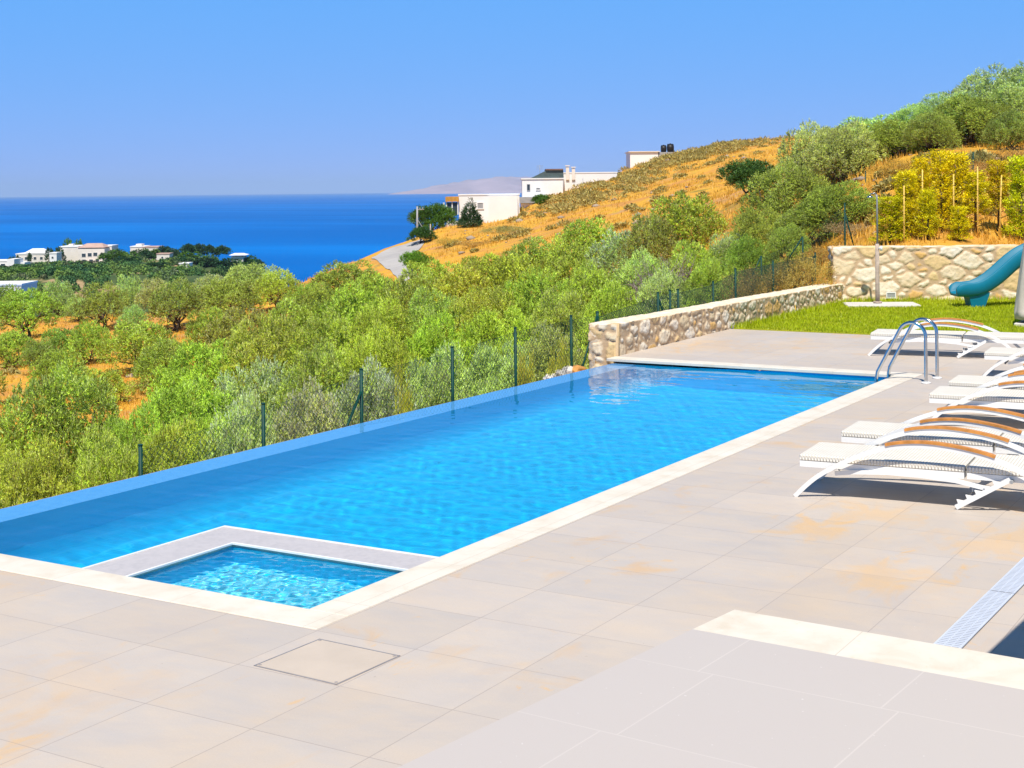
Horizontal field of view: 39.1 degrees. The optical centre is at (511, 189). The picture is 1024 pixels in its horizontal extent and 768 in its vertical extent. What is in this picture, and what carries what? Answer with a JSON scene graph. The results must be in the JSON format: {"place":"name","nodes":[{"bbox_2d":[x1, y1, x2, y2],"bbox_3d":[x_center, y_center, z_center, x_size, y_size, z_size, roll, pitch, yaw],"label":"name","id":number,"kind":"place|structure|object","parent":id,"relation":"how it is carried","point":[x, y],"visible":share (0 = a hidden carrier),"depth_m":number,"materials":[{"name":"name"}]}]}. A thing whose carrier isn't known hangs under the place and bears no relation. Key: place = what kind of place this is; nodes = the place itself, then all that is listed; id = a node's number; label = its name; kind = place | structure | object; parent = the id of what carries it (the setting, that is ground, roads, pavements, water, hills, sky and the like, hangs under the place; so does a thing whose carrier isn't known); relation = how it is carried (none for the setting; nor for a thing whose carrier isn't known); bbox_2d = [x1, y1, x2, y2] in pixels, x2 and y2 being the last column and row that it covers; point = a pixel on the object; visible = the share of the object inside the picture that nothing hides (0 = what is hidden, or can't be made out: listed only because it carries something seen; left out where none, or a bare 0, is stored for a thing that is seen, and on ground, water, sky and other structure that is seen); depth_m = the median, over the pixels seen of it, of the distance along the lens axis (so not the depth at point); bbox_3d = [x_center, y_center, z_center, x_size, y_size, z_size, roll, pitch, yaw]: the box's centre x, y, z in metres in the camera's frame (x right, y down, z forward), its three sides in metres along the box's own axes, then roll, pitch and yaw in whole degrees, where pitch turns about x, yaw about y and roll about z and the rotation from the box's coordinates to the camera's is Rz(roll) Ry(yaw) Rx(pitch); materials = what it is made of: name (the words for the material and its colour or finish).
{"place":"outdoors","nodes":[
{"label":"outdoors","id":0,"kind":"place"},
{"bbox_2d":[0,193,521,284],"bbox_3d":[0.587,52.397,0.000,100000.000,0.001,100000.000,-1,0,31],"label":"sea","id":1,"kind":"structure","parent":0,"point":[301,237],"depth_m":2505.01,"materials":[{"name":"liquid"}]},
{"bbox_2d":[0,253,268,317],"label":"headland","id":2,"kind":"structure","parent":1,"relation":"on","point":[71,275],"depth_m":537.58,"materials":[{"name":"green plant"}]},
{"bbox_2d":[392,176,531,193],"bbox_3d":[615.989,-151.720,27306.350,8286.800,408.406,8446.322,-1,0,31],"label":"island","id":3,"kind":"structure","parent":0,"point":[503,184],"depth_m":25049.30,"materials":[{"name":"white"}]},
{"bbox_2d":[0,329,1023,767],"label":"pool deck","id":4,"kind":"structure","parent":0,"point":[90,677],"depth_m":8.21,"materials":[{"name":"beige tile"}]},
{"bbox_2d":[253,639,399,684],"bbox_3d":[-0.943,2.409,7.380,0.547,0.005,0.509,-1,0,33],"label":"access cover","id":5,"kind":"object","parent":4,"relation":"on","point":[330,662],"visible":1,"depth_m":7.37,"materials":[{"name":"tile"}]},
{"bbox_2d":[0,356,921,629],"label":"pool coping","id":6,"kind":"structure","parent":4,"relation":"in","point":[120,574],"depth_m":9.69,"materials":[{"name":"stone"}]},
{"bbox_2d":[134,546,399,608],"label":"spa water","id":7,"kind":"structure","parent":6,"relation":"in","point":[293,580],"depth_m":9.25,"materials":[{"name":"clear liquid"}]},
{"bbox_2d":[0,363,883,567],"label":"pool water","id":8,"kind":"structure","parent":6,"relation":"in","point":[439,480],"depth_m":12.75,"materials":[{"name":"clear liquid"}]},
{"bbox_2d":[398,629,1023,767],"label":"terrace","id":9,"kind":"structure","parent":4,"relation":"on","point":[692,698],"depth_m":5.70,"materials":[{"name":"tile"}]},
{"bbox_2d":[694,610,1023,689],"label":"terrace step edge","id":10,"kind":"object","parent":4,"relation":"on","point":[996,669],"visible":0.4,"depth_m":6.56,"materials":[{"name":"beige stone"}]},
{"bbox_2d":[875,317,941,383],"bbox_3d":[4.901,2.391,17.857,0.711,1.593,0.632,-1,0,31],"label":"pool ladder","id":11,"kind":"object","parent":4,"relation":"attached to","point":[908,331],"visible":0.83,"depth_m":17.78,"materials":[{"name":"metal"}]},
{"bbox_2d":[793,425,1023,509],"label":"sun lounger","id":12,"kind":"object","parent":4,"relation":"on","point":[947,462],"visible":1,"depth_m":10.95,"materials":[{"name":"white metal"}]},
{"bbox_2d":[837,405,1023,469],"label":"sun lounger","id":13,"kind":"object","parent":4,"relation":"on","point":[864,432],"visible":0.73,"depth_m":12.04,"materials":[{"name":"white plastic"}]},
{"bbox_2d":[868,318,1023,357],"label":"sun lounger","id":14,"kind":"object","parent":4,"relation":"on","point":[977,336],"visible":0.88,"depth_m":20.12,"materials":[{"name":"white plastic"}]},
{"bbox_2d":[929,372,1023,417],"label":"sun lounger","id":15,"kind":"object","parent":4,"relation":"on","point":[997,396],"visible":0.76,"depth_m":14.29,"materials":[{"name":"white plastic"}]},
{"bbox_2d":[933,557,1023,647],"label":"drain channel","id":16,"kind":"object","parent":4,"relation":"on","point":[971,622],"visible":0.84,"depth_m":8.12,"materials":[{"name":"white plastic"}]},
{"bbox_2d":[0,118,1023,494],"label":"hillside","id":17,"kind":"structure","parent":0,"point":[516,241],"depth_m":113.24,"materials":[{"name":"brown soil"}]},
{"bbox_2d":[0,286,65,336],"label":"olive tree","id":18,"kind":"object","parent":17,"relation":"on","point":[6,308],"visible":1,"depth_m":102.49,"materials":[{"name":"green plant"}]},
{"bbox_2d":[0,429,78,508],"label":"olive tree","id":19,"kind":"object","parent":17,"relation":"on","point":[27,478],"visible":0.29,"depth_m":21.88,"materials":[{"name":"green plant"}]},
{"bbox_2d":[25,345,89,399],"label":"olive tree","id":20,"kind":"object","parent":17,"relation":"on","point":[49,364],"visible":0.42,"depth_m":63.58,"materials":[{"name":"green plant"}]},
{"bbox_2d":[0,356,126,496],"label":"olive tree","id":21,"kind":"object","parent":17,"relation":"on","point":[58,425],"visible":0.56,"depth_m":31.47,"materials":[{"name":"green plant"}]},
{"bbox_2d":[67,318,112,364],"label":"olive tree","id":22,"kind":"object","parent":17,"relation":"on","point":[82,343],"visible":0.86,"depth_m":82.61,"materials":[{"name":"green plant"}]},
{"bbox_2d":[73,281,129,328],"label":"olive tree","id":23,"kind":"object","parent":17,"relation":"on","point":[100,299],"visible":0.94,"depth_m":105.61,"materials":[{"name":"green plant"}]},
{"bbox_2d":[67,422,148,492],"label":"olive tree","id":24,"kind":"object","parent":17,"relation":"on","point":[120,468],"visible":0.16,"depth_m":22.27,"materials":[{"name":"green plant"}]},
{"bbox_2d":[83,402,178,488],"bbox_3d":[-7.615,5.925,29.033,2.144,3.346,2.183,-1,0,-33],"label":"olive tree","id":25,"kind":"object","parent":17,"relation":"on","point":[124,427],"visible":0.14,"depth_m":28.91,"materials":[{"name":"green plant"}]},
{"bbox_2d":[96,320,178,375],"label":"olive tree","id":26,"kind":"object","parent":17,"relation":"on","point":[134,334],"visible":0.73,"depth_m":77.23,"materials":[{"name":"green plant"}]},
{"bbox_2d":[131,337,193,393],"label":"olive tree","id":27,"kind":"object","parent":17,"relation":"on","point":[157,358],"visible":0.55,"depth_m":61.57,"materials":[{"name":"green plant"}]},
{"bbox_2d":[132,414,218,476],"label":"olive tree","id":28,"kind":"object","parent":17,"relation":"on","point":[170,431],"visible":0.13,"depth_m":22.44,"materials":[{"name":"green plant"}]},
{"bbox_2d":[147,276,204,330],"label":"olive tree","id":29,"kind":"object","parent":17,"relation":"on","point":[188,294],"visible":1,"depth_m":103.23,"materials":[{"name":"green plant"}]},
{"bbox_2d":[134,374,238,455],"bbox_3d":[-6.858,5.851,31.042,2.684,3.762,2.673,-1,0,-28],"label":"olive tree","id":30,"kind":"object","parent":17,"relation":"on","point":[176,408],"visible":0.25,"depth_m":30.80,"materials":[{"name":"green plant"}]},
{"bbox_2d":[144,337,261,444],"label":"olive tree","id":31,"kind":"object","parent":17,"relation":"on","point":[199,352],"visible":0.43,"depth_m":44.68,"materials":[{"name":"green plant"}]},
{"bbox_2d":[196,277,263,317],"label":"olive tree","id":32,"kind":"object","parent":17,"relation":"on","point":[228,291],"visible":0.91,"depth_m":103.56,"materials":[{"name":"green plant"}]},
{"bbox_2d":[195,300,272,376],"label":"olive tree","id":33,"kind":"object","parent":17,"relation":"on","point":[226,325],"visible":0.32,"depth_m":63.36,"materials":[{"name":"green plant"}]},
{"bbox_2d":[197,390,277,461],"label":"olive tree","id":34,"kind":"object","parent":17,"relation":"on","point":[240,410],"visible":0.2,"depth_m":22.86,"materials":[{"name":"green plant"}]},
{"bbox_2d":[196,354,303,449],"bbox_3d":[-5.786,5.612,32.021,2.789,3.998,2.690,-1,0,6],"label":"olive tree","id":35,"kind":"object","parent":17,"relation":"on","point":[263,379],"visible":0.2,"depth_m":31.75,"materials":[{"name":"green plant"}]},
{"bbox_2d":[204,309,314,402],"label":"olive tree","id":36,"kind":"object","parent":17,"relation":"on","point":[254,350],"visible":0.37,"depth_m":44.51,"materials":[{"name":"green plant"}]},
{"bbox_2d":[252,268,301,309],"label":"olive tree","id":37,"kind":"object","parent":17,"relation":"on","point":[272,282],"visible":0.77,"depth_m":109.20,"materials":[{"name":"green plant"}]},
{"bbox_2d":[257,296,335,363],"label":"olive tree","id":38,"kind":"object","parent":17,"relation":"on","point":[304,313],"visible":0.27,"depth_m":63.60,"materials":[{"name":"green plant"}]},
{"bbox_2d":[252,374,350,448],"bbox_3d":[-3.360,4.773,23.528,1.887,3.616,1.864,-1,0,-2],"label":"olive tree","id":39,"kind":"object","parent":17,"relation":"on","point":[312,412],"visible":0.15,"depth_m":23.29,"materials":[{"name":"green plant"}]},
{"bbox_2d":[257,335,358,437],"bbox_3d":[-4.302,5.237,32.042,2.672,4.080,2.640,-1,0,5],"label":"olive tree","id":40,"kind":"object","parent":17,"relation":"on","point":[331,375],"visible":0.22,"depth_m":31.63,"materials":[{"name":"green plant"}]},
{"bbox_2d":[271,306,360,421],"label":"olive tree","id":41,"kind":"object","parent":17,"relation":"on","point":[333,330],"visible":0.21,"depth_m":44.48,"materials":[{"name":"green plant"}]},
{"bbox_2d":[305,257,392,296],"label":"olive tree","id":42,"kind":"object","parent":17,"relation":"on","point":[342,274],"visible":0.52,"depth_m":107.23,"materials":[{"name":"green plant"}]},
{"bbox_2d":[312,277,387,348],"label":"olive tree","id":43,"kind":"object","parent":17,"relation":"on","point":[350,310],"visible":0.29,"depth_m":64.59,"materials":[{"name":"green plant"}]},
{"bbox_2d":[138,311,598,475],"bbox_3d":[-1.135,3.039,18.037,0.048,2.318,9.551,-1,0,31],"label":"wire fence","id":44,"kind":"object","parent":17,"relation":"on","point":[262,428],"visible":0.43,"depth_m":17.94,"materials":[{"name":"green metal"}]},
{"bbox_2d":[324,353,418,430],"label":"olive tree","id":45,"kind":"object","parent":17,"relation":"on","point":[366,369],"visible":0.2,"depth_m":23.75,"materials":[{"name":"green plant"}]},
{"bbox_2d":[327,320,428,423],"bbox_3d":[-2.857,4.878,31.997,2.506,4.032,2.528,-1,0,35],"label":"olive tree","id":46,"kind":"object","parent":17,"relation":"on","point":[383,358],"visible":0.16,"depth_m":31.86,"materials":[{"name":"green plant"}]},
{"bbox_2d":[336,292,419,382],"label":"olive tree","id":47,"kind":"object","parent":17,"relation":"on","point":[396,316],"visible":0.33,"depth_m":44.61,"materials":[{"name":"green plant"}]},
{"bbox_2d":[373,270,443,350],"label":"olive tree","id":48,"kind":"object","parent":17,"relation":"on","point":[405,293],"visible":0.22,"depth_m":64.60,"materials":[{"name":"green plant"}]},
{"bbox_2d":[393,286,470,378],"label":"olive tree","id":49,"kind":"object","parent":17,"relation":"on","point":[445,303],"visible":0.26,"depth_m":45.62,"materials":[{"name":"green plant"}]},
{"bbox_2d":[390,341,476,413],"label":"olive tree","id":50,"kind":"object","parent":17,"relation":"on","point":[437,375],"visible":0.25,"depth_m":24.35,"materials":[{"name":"green plant"}]},
{"bbox_2d":[398,309,482,402],"bbox_3d":[-1.708,4.662,32.960,2.484,3.867,2.439,-1,0,-23],"label":"olive tree","id":51,"kind":"object","parent":17,"relation":"on","point":[430,337],"visible":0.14,"depth_m":32.83,"materials":[{"name":"green plant"}]},
{"bbox_2d":[431,258,501,322],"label":"olive tree","id":52,"kind":"object","parent":17,"relation":"on","point":[470,272],"visible":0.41,"depth_m":64.41,"materials":[{"name":"green plant"}]},
{"bbox_2d":[444,193,519,226],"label":"white villa","id":53,"kind":"object","parent":17,"relation":"on","point":[493,207],"visible":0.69,"depth_m":165.30,"materials":[{"name":"paint"}]},
{"bbox_2d":[442,283,525,355],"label":"olive tree","id":54,"kind":"object","parent":17,"relation":"on","point":[494,294],"visible":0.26,"depth_m":45.49,"materials":[{"name":"green plant"}]},
{"bbox_2d":[458,339,535,399],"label":"olive tree","id":55,"kind":"object","parent":17,"relation":"on","point":[495,371],"visible":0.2,"depth_m":24.91,"materials":[{"name":"green plant"}]},
{"bbox_2d":[454,304,542,399],"bbox_3d":[-0.238,4.358,33.007,2.449,3.514,2.439,-1,0,15],"label":"olive tree","id":56,"kind":"object","parent":17,"relation":"on","point":[483,328],"visible":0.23,"depth_m":32.89,"materials":[{"name":"green plant"}]},
{"bbox_2d":[0,134,1023,395],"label":"hillside scrub","id":57,"kind":"object","parent":17,"relation":"on","point":[574,198],"visible":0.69,"depth_m":157.76,"materials":[{"name":"orange plant"}]},
{"bbox_2d":[483,252,553,316],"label":"olive tree","id":58,"kind":"object","parent":17,"relation":"on","point":[505,273],"visible":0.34,"depth_m":64.67,"materials":[{"name":"green plant"}]},
{"bbox_2d":[500,264,581,340],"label":"olive tree","id":59,"kind":"object","parent":17,"relation":"on","point":[529,303],"visible":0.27,"depth_m":45.72,"materials":[{"name":"green plant"}]},
{"bbox_2d":[513,319,588,386],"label":"olive tree","id":60,"kind":"object","parent":17,"relation":"on","point":[545,358],"visible":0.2,"depth_m":25.83,"materials":[{"name":"green plant"}]},
{"bbox_2d":[518,285,590,374],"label":"olive tree","id":61,"kind":"object","parent":17,"relation":"on","point":[560,311],"visible":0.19,"depth_m":32.71,"materials":[{"name":"green plant"}]},
{"bbox_2d":[519,165,617,207],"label":"white villa","id":62,"kind":"object","parent":17,"relation":"on","point":[549,181],"visible":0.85,"depth_m":186.00,"materials":[{"name":"paint"}]},
{"bbox_2d":[535,235,608,309],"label":"olive tree","id":63,"kind":"object","parent":17,"relation":"on","point":[563,263],"visible":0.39,"depth_m":62.65,"materials":[{"name":"green plant"}]},
{"bbox_2d":[548,217,618,266],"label":"olive tree","id":64,"kind":"object","parent":17,"relation":"on","point":[589,232],"visible":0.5,"depth_m":81.39,"materials":[{"name":"green plant"}]},
{"bbox_2d":[553,256,623,360],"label":"olive tree","id":65,"kind":"object","parent":17,"relation":"on","point":[577,286],"visible":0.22,"depth_m":43.62,"materials":[{"name":"green plant"}]},
{"bbox_2d":[573,278,643,363],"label":"olive tree","id":66,"kind":"object","parent":17,"relation":"on","point":[607,301],"visible":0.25,"depth_m":31.93,"materials":[{"name":"green plant"}]},
{"bbox_2d":[584,228,653,288],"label":"olive tree","id":67,"kind":"object","parent":17,"relation":"on","point":[614,246],"visible":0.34,"depth_m":60.57,"materials":[{"name":"green plant"}]},
{"bbox_2d":[610,245,672,309],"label":"olive tree","id":68,"kind":"object","parent":17,"relation":"on","point":[651,260],"visible":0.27,"depth_m":42.87,"materials":[{"name":"green plant"}]},
{"bbox_2d":[616,211,682,282],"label":"olive tree","id":69,"kind":"object","parent":17,"relation":"on","point":[648,232],"visible":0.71,"depth_m":57.55,"materials":[{"name":"green plant"}]},
{"bbox_2d":[632,263,702,314],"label":"olive tree","id":70,"kind":"object","parent":17,"relation":"on","point":[656,283],"visible":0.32,"depth_m":31.86,"materials":[{"name":"green plant"}]},
{"bbox_2d":[648,189,730,256],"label":"olive tree","id":71,"kind":"object","parent":17,"relation":"on","point":[693,220],"visible":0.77,"depth_m":59.42,"materials":[{"name":"green plant"}]},
{"bbox_2d":[658,239,723,302],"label":"olive tree","id":72,"kind":"object","parent":17,"relation":"on","point":[702,253],"visible":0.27,"depth_m":41.72,"materials":[{"name":"green plant"}]},
{"bbox_2d":[599,252,815,320],"bbox_3d":[3.943,2.336,26.797,0.048,1.925,10.133,-1,0,31],"label":"wire fence","id":73,"kind":"object","parent":17,"relation":"on","point":[735,286],"visible":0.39,"depth_m":27.07,"materials":[{"name":"green metal"}]},
{"bbox_2d":[674,256,740,306],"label":"olive tree","id":74,"kind":"object","parent":17,"relation":"on","point":[697,276],"visible":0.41,"depth_m":31.82,"materials":[{"name":"green plant"}]},
{"bbox_2d":[588,284,843,368],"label":"stone wall","id":75,"kind":"structure","parent":17,"relation":"on","point":[619,336],"depth_m":22.98,"materials":[{"name":"beige stone"}]},
{"bbox_2d":[719,232,779,294],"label":"olive tree","id":76,"kind":"object","parent":17,"relation":"on","point":[743,259],"visible":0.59,"depth_m":37.74,"materials":[{"name":"green plant"}]},
{"bbox_2d":[715,157,783,193],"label":"carob tree","id":77,"kind":"object","parent":17,"relation":"on","point":[742,172],"visible":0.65,"depth_m":74.60,"materials":[{"name":"green plant"}]},
{"bbox_2d":[726,206,789,263],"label":"olive tree","id":78,"kind":"object","parent":17,"relation":"on","point":[759,224],"visible":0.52,"depth_m":41.77,"materials":[{"name":"green plant"}]},
{"bbox_2d":[733,158,833,234],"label":"olive tree","id":79,"kind":"object","parent":17,"relation":"on","point":[781,205],"visible":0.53,"depth_m":43.72,"materials":[{"name":"green plant"}]},
{"bbox_2d":[763,222,813,273],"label":"olive tree","id":80,"kind":"object","parent":17,"relation":"on","point":[788,240],"visible":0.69,"depth_m":35.84,"materials":[{"name":"green plant"}]},
{"bbox_2d":[765,202,843,251],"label":"olive tree","id":81,"kind":"object","parent":17,"relation":"on","point":[783,222],"visible":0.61,"depth_m":37.67,"materials":[{"name":"green plant"}]},
{"bbox_2d":[774,118,864,206],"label":"olive tree","id":82,"kind":"object","parent":17,"relation":"on","point":[796,155],"visible":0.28,"depth_m":48.65,"materials":[{"name":"green plant"}]},
{"bbox_2d":[797,180,881,231],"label":"olive tree","id":83,"kind":"object","parent":17,"relation":"on","point":[843,196],"visible":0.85,"depth_m":37.53,"materials":[{"name":"green plant"}]},
{"bbox_2d":[801,120,890,185],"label":"olive tree","id":84,"kind":"object","parent":17,"relation":"on","point":[831,146],"visible":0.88,"depth_m":46.99,"materials":[{"name":"green plant"}]},
{"bbox_2d":[867,194,911,243],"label":"conifer sapling","id":85,"kind":"object","parent":17,"relation":"on","point":[888,223],"visible":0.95,"depth_m":31.10,"materials":[{"name":"yellow plant"}]},
{"bbox_2d":[855,118,950,157],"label":"olive tree","id":86,"kind":"object","parent":17,"relation":"on","point":[884,138],"visible":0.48,"depth_m":47.53,"materials":[{"name":"green plant"}]},
{"bbox_2d":[891,169,921,237],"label":"conifer sapling","id":87,"kind":"object","parent":17,"relation":"on","point":[905,181],"visible":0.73,"depth_m":31.48,"materials":[{"name":"yellow plant"}]},
{"bbox_2d":[827,244,1019,300],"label":"retaining wall","id":88,"kind":"structure","parent":17,"relation":"on","point":[922,271],"depth_m":29.93,"materials":[{"name":"stone"}]},
{"bbox_2d":[912,186,943,239],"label":"conifer sapling","id":89,"kind":"object","parent":17,"relation":"on","point":[926,210],"visible":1,"depth_m":30.94,"materials":[{"name":"yellow plant"}]},
{"bbox_2d":[902,110,963,150],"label":"olive tree","id":90,"kind":"object","parent":17,"relation":"on","point":[932,128],"visible":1,"depth_m":45.66,"materials":[{"name":"green plant"}]},
{"bbox_2d":[924,147,959,232],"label":"conifer sapling","id":91,"kind":"object","parent":17,"relation":"on","point":[940,166],"visible":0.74,"depth_m":32.10,"materials":[{"name":"yellow plant"}]},
{"bbox_2d":[938,151,980,229],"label":"conifer sapling","id":92,"kind":"object","parent":17,"relation":"on","point":[958,172],"visible":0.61,"depth_m":32.38,"materials":[{"name":"yellow plant"}]},
{"bbox_2d":[924,92,1021,145],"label":"olive tree","id":93,"kind":"object","parent":17,"relation":"on","point":[990,109],"visible":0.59,"depth_m":48.90,"materials":[{"name":"green plant"}]},
{"bbox_2d":[942,62,1023,131],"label":"olive tree","id":94,"kind":"object","parent":17,"relation":"on","point":[984,85],"visible":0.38,"depth_m":51.52,"materials":[{"name":"green plant"}]},
{"bbox_2d":[981,159,1013,231],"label":"conifer sapling","id":95,"kind":"object","parent":17,"relation":"on","point":[996,170],"visible":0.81,"depth_m":32.93,"materials":[{"name":"yellow plant"}]},
{"bbox_2d":[980,108,1023,149],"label":"olive tree","id":96,"kind":"object","parent":17,"relation":"on","point":[1016,124],"visible":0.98,"depth_m":45.74,"materials":[{"name":"green plant"}]},
{"bbox_2d":[1001,154,1023,238],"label":"conifer sapling","id":97,"kind":"object","parent":17,"relation":"on","point":[1016,219],"visible":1,"depth_m":32.12,"materials":[{"name":"yellow plant"}]},
{"bbox_2d":[0,0,1023,196],"label":"sky","id":98,"kind":"structure","parent":0,"point":[98,97],"materials":[{"name":"blue"}]},
{"bbox_2d":[731,294,1023,334],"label":"lawn","id":99,"kind":"structure","parent":0,"point":[796,330],"depth_m":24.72,"materials":[{"name":"green plant"}]},
{"bbox_2d":[949,243,1023,306],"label":"slide","id":100,"kind":"object","parent":99,"relation":"on","point":[974,292],"visible":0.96,"depth_m":28.08,"materials":[{"name":"teal plastic"}]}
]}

